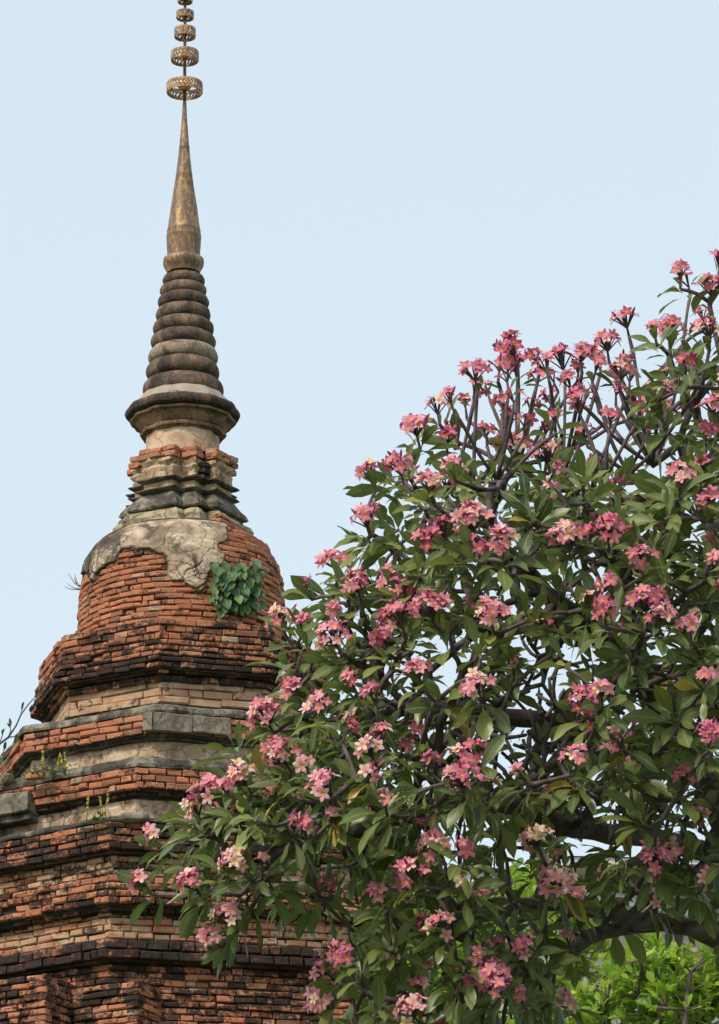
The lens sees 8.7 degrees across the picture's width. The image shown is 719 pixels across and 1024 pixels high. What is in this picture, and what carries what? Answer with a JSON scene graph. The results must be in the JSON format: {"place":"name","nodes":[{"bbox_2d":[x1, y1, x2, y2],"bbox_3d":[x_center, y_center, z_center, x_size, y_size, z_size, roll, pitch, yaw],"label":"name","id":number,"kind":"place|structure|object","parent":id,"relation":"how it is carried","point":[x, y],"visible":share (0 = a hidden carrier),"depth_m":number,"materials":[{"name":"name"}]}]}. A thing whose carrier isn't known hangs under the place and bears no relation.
{"place":"outdoors","nodes":[
{"label":"outdoors","id":0,"kind":"place"},
{"bbox_2d":[0,0,718,872],"label":"sky","id":1,"kind":"structure","parent":0,"point":[385,190],"materials":[{"name":"blue"}]},
{"bbox_2d":[115,249,718,1023],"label":"frangipani tree","id":2,"kind":"object","parent":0,"point":[539,807],"visible":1,"depth_m":22.08,"materials":[{"name":"green plant"}]},
{"bbox_2d":[406,857,615,1023],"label":"broadleaf tree","id":3,"kind":"object","parent":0,"point":[592,959],"visible":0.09,"depth_m":36.62,"materials":[{"name":"green plant"}]},
{"bbox_2d":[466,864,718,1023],"bbox_3d":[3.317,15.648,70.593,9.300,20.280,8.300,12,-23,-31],"label":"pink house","id":4,"kind":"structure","parent":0,"point":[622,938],"depth_m":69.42,"materials":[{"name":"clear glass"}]},
{"bbox_2d":[559,929,718,1023],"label":"broadleaf tree","id":5,"kind":"object","parent":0,"point":[688,985],"visible":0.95,"depth_m":33.26,"materials":[{"name":"green plant"}]},
{"label":"pavement","id":6,"kind":"structure","parent":0,"visible":0},
{"bbox_2d":[0,693,38,784],"bbox_3d":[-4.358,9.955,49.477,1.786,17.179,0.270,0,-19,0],"label":"sapling","id":7,"kind":"object","parent":6,"relation":"on","point":[8,737],"visible":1,"depth_m":52.12,"materials":[{"name":"green plant"}]},
{"bbox_2d":[0,0,486,1023],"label":"brick stupa","id":8,"kind":"object","parent":6,"relation":"on","point":[148,678],"visible":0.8,"depth_m":52.34,"materials":[{"name":"red brick"}]},
{"bbox_2d":[1,773,13,784],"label":"loose stone","id":9,"kind":"object","parent":8,"relation":"on","point":[10,780],"visible":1,"depth_m":52.05,"materials":[{"name":"grey stone"}]},
{"bbox_2d":[25,772,45,780],"bbox_3d":[-3.544,2.889,51.787,0.208,0.060,0.102,-6,-20,14],"label":"loose brick","id":10,"kind":"object","parent":8,"relation":"on","point":[29,776],"visible":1,"depth_m":51.75,"materials":[{"name":"orange brick"}]},
{"bbox_2d":[26,751,51,775],"bbox_3d":[-3.488,2.730,51.699,0.305,0.301,0.190,4,-20,-11],"label":"flowering weed","id":11,"kind":"object","parent":8,"relation":"on","point":[43,763],"visible":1,"depth_m":51.69,"materials":[{"name":"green plant"}]},
{"bbox_2d":[40,751,76,776],"bbox_3d":[-3.279,2.735,51.570,0.421,0.290,0.204,0,-19,0],"label":"flowering weed","id":12,"kind":"object","parent":8,"relation":"on","point":[64,770],"visible":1,"depth_m":51.55,"materials":[{"name":"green plant"}]},
{"bbox_2d":[65,573,79,589],"bbox_3d":[-3.300,0.815,54.801,0.234,0.209,0.131,0,-19,0],"label":"dry twig","id":13,"kind":"object","parent":8,"relation":"on","point":[78,585],"visible":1,"depth_m":54.77,"materials":[{"name":"grey plant"}]},
{"bbox_2d":[82,794,110,822],"bbox_3d":[-2.803,3.155,50.566,0.296,0.335,0.217,-5,-20,13],"label":"flowering weed","id":14,"kind":"object","parent":8,"relation":"on","point":[94,818],"visible":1,"depth_m":50.53,"materials":[{"name":"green plant"}]},
{"bbox_2d":[121,812,149,822],"bbox_3d":[-2.392,3.267,50.536,0.309,0.098,0.242,0,-19,0],"label":"loose stone","id":15,"kind":"object","parent":8,"relation":"on","point":[135,817],"visible":0.97,"depth_m":50.44,"materials":[{"name":"grey stone"}]},
{"bbox_2d":[208,559,265,618],"bbox_3d":[-1.386,0.870,53.653,0.773,0.809,0.290,8,-21,-22],"label":"fig seedling","id":16,"kind":"object","parent":8,"relation":"hanging from","point":[241,592],"visible":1,"depth_m":53.58,"materials":[{"name":"green plant"}]}
]}

